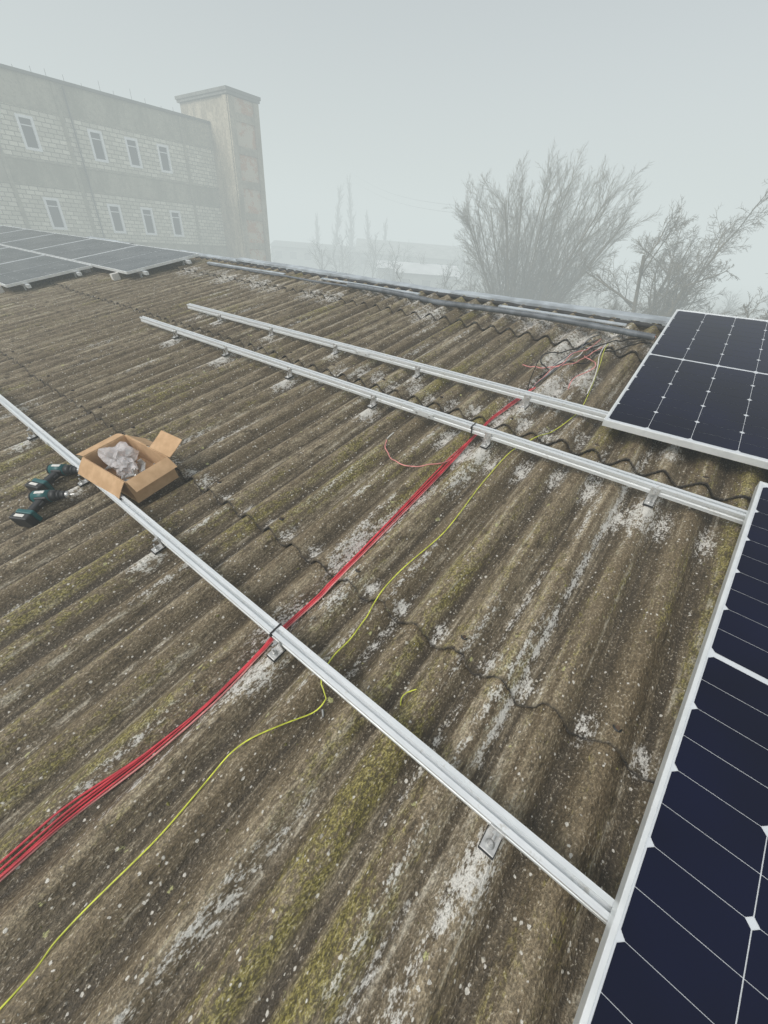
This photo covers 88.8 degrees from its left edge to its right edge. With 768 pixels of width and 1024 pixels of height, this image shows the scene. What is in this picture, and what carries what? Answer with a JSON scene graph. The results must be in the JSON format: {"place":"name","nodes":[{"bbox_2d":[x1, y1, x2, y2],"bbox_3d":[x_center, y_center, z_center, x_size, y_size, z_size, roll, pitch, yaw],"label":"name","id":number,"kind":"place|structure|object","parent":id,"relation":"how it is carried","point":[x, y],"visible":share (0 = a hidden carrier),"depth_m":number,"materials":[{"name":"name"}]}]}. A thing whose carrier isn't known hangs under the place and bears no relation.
{"place":"outdoors","nodes":[
{"label":"outdoors","id":0,"kind":"place"},
{"bbox_2d":[0,67,226,256],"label":"masonry walls","id":1,"kind":"structure","parent":0,"point":[24,89],"depth_m":25.93,"materials":[{"name":"stone"}]},
{"bbox_2d":[61,86,104,237],"bbox_3d":[-19.375,-19.636,26.795,0.083,13.218,0.083,12,35,11],"label":"drainpipe","id":2,"kind":"object","parent":1,"relation":"attached to","point":[82,160],"visible":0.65,"depth_m":24.85,"materials":[{"name":"metal"}]},
{"bbox_2d":[14,113,184,236],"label":"windows","id":3,"kind":"structure","parent":1,"relation":"attached to","point":[28,132],"depth_m":26.44,"materials":[{"name":"grey glass"}]},
{"bbox_2d":[0,63,209,123],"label":"roof coping","id":4,"kind":"object","parent":1,"relation":"on","point":[92,90],"visible":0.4,"depth_m":24.20,"materials":[{"name":"metal"}]},
{"bbox_2d":[0,81,225,252],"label":"plaster bands","id":5,"kind":"object","parent":1,"relation":"attached to","point":[13,183],"visible":0.74,"depth_m":25.39,"materials":[{"name":"grey paint"}]},
{"bbox_2d":[0,0,767,279],"label":"sky","id":6,"kind":"structure","parent":0,"point":[410,99],"materials":[{"name":"grey"}]},
{"bbox_2d":[355,177,544,219],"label":"overhead power line","id":7,"kind":"object","parent":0,"point":[448,204],"visible":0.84,"depth_m":46.47,"materials":[{"name":"black metal"}]},
{"bbox_2d":[269,237,767,321],"bbox_3d":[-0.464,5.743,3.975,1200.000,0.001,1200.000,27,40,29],"label":"ground","id":8,"kind":"structure","parent":0,"point":[743,285],"depth_m":134.78,"materials":[{"name":"grey soil"}]},
{"bbox_2d":[174,85,270,261],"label":"stair tower","id":9,"kind":"structure","parent":8,"relation":"on","point":[214,106],"depth_m":30.01,"materials":[{"name":"concrete"}]},
{"bbox_2d":[233,97,265,264],"bbox_3d":[-10.697,-23.696,32.395,0.001,14.670,1.680,27,40,29],"label":"tower brick panel","id":10,"kind":"object","parent":9,"relation":"attached to","point":[248,164],"visible":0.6,"depth_m":30.68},
{"bbox_2d":[270,240,359,274],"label":"workshop","id":11,"kind":"structure","parent":8,"relation":"on","point":[291,253],"depth_m":86.12,"materials":[{"name":"metal"}]},
{"bbox_2d":[275,251,353,263],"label":"windows","id":12,"kind":"structure","parent":11,"relation":"in","point":[293,255],"depth_m":85.87,"materials":[{"name":"grey glass"}]},
{"bbox_2d":[377,260,393,279],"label":"garage shed","id":13,"kind":"structure","parent":8,"relation":"on","point":[385,276],"depth_m":68.57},
{"bbox_2d":[384,274,391,279],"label":"windows","id":14,"kind":"structure","parent":13,"relation":"in","point":[386,277],"depth_m":68.86,"materials":[{"name":"grey glass"}]},
{"bbox_2d":[355,238,461,283],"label":"warehouse shed","id":15,"kind":"structure","parent":8,"relation":"on","point":[439,254],"depth_m":88.07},
{"bbox_2d":[361,257,453,265],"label":"windows","id":16,"kind":"structure","parent":15,"relation":"in","point":[363,258],"depth_m":87.05,"materials":[{"name":"grey glass"}]},
{"bbox_2d":[393,261,459,290],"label":"garage shed","id":17,"kind":"structure","parent":8,"relation":"on","point":[424,274],"depth_m":64.98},
{"bbox_2d":[401,279,450,289],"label":"windows","id":18,"kind":"structure","parent":17,"relation":"in","point":[424,282],"depth_m":65.06,"materials":[{"name":"grey glass"}]},
{"bbox_2d":[270,175,767,315],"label":"distant tree line","id":19,"kind":"object","parent":8,"relation":"on","point":[350,229],"visible":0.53,"depth_m":68.28,"materials":[{"name":"grey plant"}]},
{"bbox_2d":[447,137,664,304],"bbox_3d":[11.445,-18.230,28.517,13.509,13.137,14.147,27,40,29],"label":"bare tree","id":20,"kind":"object","parent":8,"relation":"on","point":[512,268],"visible":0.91,"depth_m":26.66,"materials":[{"name":"grey plant"}]},
{"bbox_2d":[393,258,741,319],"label":"undergrowth","id":21,"kind":"object","parent":8,"relation":"on","point":[471,286],"visible":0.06,"depth_m":32.05,"materials":[{"name":"grey plant"}]},
{"bbox_2d":[572,180,767,325],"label":"bare tree","id":22,"kind":"object","parent":8,"relation":"on","point":[681,297],"visible":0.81,"depth_m":20.22,"materials":[{"name":"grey plant"}]},
{"bbox_2d":[738,287,767,319],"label":"bare tree","id":23,"kind":"object","parent":8,"relation":"on","point":[745,307],"visible":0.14,"depth_m":16.36,"materials":[{"name":"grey plant"}]},
{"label":"warehouse walls","id":24,"kind":"object","parent":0,"visible":0},
{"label":"gable walls","id":25,"kind":"object","parent":24,"relation":"on","visible":0},
{"bbox_2d":[0,257,767,1023],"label":"corrugated sheets","id":26,"kind":"object","parent":25,"relation":"attached to","point":[246,949],"visible":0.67,"depth_m":1.34,"materials":[{"name":"concrete"}]},
{"bbox_2d":[9,490,74,527],"bbox_3d":[-1.681,-0.026,1.946,0.228,0.076,0.211,-4,52,2],"label":"cordless drill","id":27,"kind":"object","parent":26,"relation":"on","point":[30,517],"visible":0.99,"depth_m":1.94,"materials":[{"name":"teal plastic"}]},
{"bbox_2d":[25,464,77,490],"bbox_3d":[-1.747,-0.176,2.103,0.228,0.076,0.211,2,48,7],"label":"cordless drill","id":28,"kind":"object","parent":26,"relation":"on","point":[55,471],"visible":0.79,"depth_m":2.11,"materials":[{"name":"teal plastic"}]},
{"bbox_2d":[0,259,191,292],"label":"array support rails","id":29,"kind":"object","parent":26,"relation":"on","point":[115,276],"visible":0.2,"depth_m":5.55,"materials":[{"name":"metal"}]},
{"bbox_2d":[0,226,23,232],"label":"solar panel","id":30,"kind":"object","parent":29,"relation":"on","point":[4,229],"visible":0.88,"depth_m":9.89,"materials":[{"name":"black glass"}]},
{"bbox_2d":[0,247,43,263],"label":"solar panel","id":31,"kind":"object","parent":29,"relation":"on","point":[9,254],"visible":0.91,"depth_m":6.96,"materials":[{"name":"black glass"}]},
{"bbox_2d":[0,229,53,242],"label":"solar panel","id":32,"kind":"object","parent":29,"relation":"on","point":[16,235],"visible":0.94,"depth_m":8.91,"materials":[{"name":"black glass"}]},
{"bbox_2d":[0,233,91,251],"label":"solar panel","id":33,"kind":"object","parent":29,"relation":"on","point":[39,242],"visible":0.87,"depth_m":7.95,"materials":[{"name":"black glass"}]},
{"bbox_2d":[0,255,92,287],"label":"solar panel","id":34,"kind":"object","parent":29,"relation":"on","point":[23,271],"visible":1,"depth_m":5.88,"materials":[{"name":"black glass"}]},
{"bbox_2d":[31,238,135,260],"bbox_3d":[-5.428,-4.753,7.079,1.910,0.035,1.134,27,52,29],"label":"solar panel","id":35,"kind":"object","parent":29,"relation":"on","point":[78,249],"visible":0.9,"depth_m":7.01,"materials":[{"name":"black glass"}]},
{"bbox_2d":[72,245,198,273],"bbox_3d":[-3.922,-3.986,6.146,1.910,0.035,1.134,27,52,29],"label":"solar panel","id":36,"kind":"object","parent":29,"relation":"on","point":[132,259],"visible":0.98,"depth_m":6.01,"materials":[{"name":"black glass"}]},
{"bbox_2d":[76,430,181,502],"bbox_3d":[-1.346,-0.279,2.066,0.566,0.254,0.377,23,39,25],"label":"cardboard box","id":37,"kind":"object","parent":26,"relation":"on","point":[138,469],"visible":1,"depth_m":2.04,"materials":[{"name":"brown cardboard"}]},
{"bbox_2d":[0,387,535,881],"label":"red solar cables","id":38,"kind":"object","parent":26,"relation":"on","point":[56,827],"visible":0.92,"depth_m":1.21,"materials":[{"name":"red plastic"}]},
{"bbox_2d":[0,344,607,1009],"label":"earth wire","id":39,"kind":"object","parent":26,"relation":"on","point":[248,740],"visible":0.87,"depth_m":1.11,"materials":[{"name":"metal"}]},
{"bbox_2d":[0,394,614,924],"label":"mounting rail","id":40,"kind":"object","parent":26,"relation":"on","point":[560,870],"visible":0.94,"depth_m":1.08,"materials":[{"name":"metal"}]},
{"bbox_2d":[269,422,476,640],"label":"cable ties","id":41,"kind":"object","parent":40,"relation":"attached to","point":[275,628],"visible":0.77,"depth_m":1.32,"materials":[{"name":"black plastic"}]},
{"bbox_2d":[573,481,767,1023],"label":"solar panel","id":42,"kind":"object","parent":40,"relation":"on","point":[684,939],"visible":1,"depth_m":0.83,"materials":[{"name":"dark tempered glass"},{"name":"silicon solar cells"},{"name":"aluminium"}]},
{"bbox_2d":[3,225,670,325],"bbox_3d":[-8.860,-7.234,10.108,39.746,0.103,0.256,27,40,29],"label":"ridge flashing","id":43,"kind":"object","parent":26,"relation":"on","point":[656,319],"visible":0.49,"depth_m":3.97,"materials":[{"name":"grey metal"}]},
{"bbox_2d":[11,264,708,732],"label":"roofing nails","id":44,"kind":"object","parent":26,"relation":"on","point":[617,728],"visible":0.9,"depth_m":2.01,"materials":[{"name":"black metal"}]},
{"bbox_2d":[2,338,721,1022],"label":"roof debris","id":45,"kind":"object","parent":26,"relation":"on","point":[470,738],"visible":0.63,"depth_m":1.34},
{"bbox_2d":[400,689,416,705],"bbox_3d":[0.072,0.579,1.240,0.066,0.030,0.020,-22,42,-33],"label":"wire offcut","id":46,"kind":"object","parent":26,"relation":"on","point":[405,693],"visible":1,"depth_m":1.24,"materials":[{"name":"yellow plastic"}]},
{"bbox_2d":[207,262,626,326],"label":"flashing offcuts","id":47,"kind":"object","parent":26,"relation":"on","point":[559,314],"visible":0.94,"depth_m":3.58,"materials":[{"name":"grey metal"}]},
{"bbox_2d":[385,432,451,466],"bbox_3d":[0.143,-0.322,2.124,0.392,0.054,0.228,27,40,29],"label":"cable tail","id":48,"kind":"object","parent":26,"relation":"on","point":[408,465],"visible":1,"depth_m":2.06},
{"bbox_2d":[196,256,664,330],"bbox_3d":[-7.607,-6.470,9.204,35.912,0.062,0.064,27,40,29],"label":"ridge sealant","id":49,"kind":"object","parent":26,"relation":"on","point":[636,323],"visible":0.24,"depth_m":3.96,"materials":[{"name":"grey metal"}]},
{"bbox_2d":[207,263,655,340],"bbox_3d":[-0.298,-2.511,4.379,6.006,0.082,0.159,28,41,30],"label":"corrugated conduit","id":50,"kind":"object","parent":26,"relation":"on","point":[590,325],"visible":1,"depth_m":3.49,"materials":[{"name":"black plastic"}]},
{"bbox_2d":[187,303,679,451],"bbox_3d":[0.642,-0.786,2.499,7.040,0.093,0.082,27,40,29],"label":"mounting rail","id":51,"kind":"object","parent":26,"relation":"on","point":[526,396],"visible":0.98,"depth_m":2.70,"materials":[{"name":"metal"}]},
{"bbox_2d":[602,309,767,469],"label":"solar panel","id":52,"kind":"object","parent":51,"relation":"on","point":[698,381],"visible":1,"depth_m":2.18,"materials":[{"name":"dark tempered glass"},{"name":"silicon solar cells"},{"name":"aluminium"}]},
{"bbox_2d":[139,316,746,524],"bbox_3d":[0.308,-0.524,2.260,7.120,0.093,0.082,27,40,29],"label":"mounting rail","id":53,"kind":"object","parent":26,"relation":"on","point":[653,489],"visible":1,"depth_m":2.06,"materials":[{"name":"metal"}]},
{"bbox_2d":[527,360,538,390],"bbox_3d":[0.918,-0.823,2.457,0.035,0.250,0.022,-25,44,-35],"label":"loose cable tail","id":54,"kind":"object","parent":26,"relation":"on","point":[531,375],"visible":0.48,"depth_m":2.44,"materials":[{"name":"black rubber"}]},
{"bbox_2d":[522,334,651,393],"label":"loose cable ends","id":55,"kind":"object","parent":26,"relation":"on","point":[551,370],"visible":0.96,"depth_m":2.83,"materials":[{"name":"red cable insulation"},{"name":"black cable insulation"}]}
]}

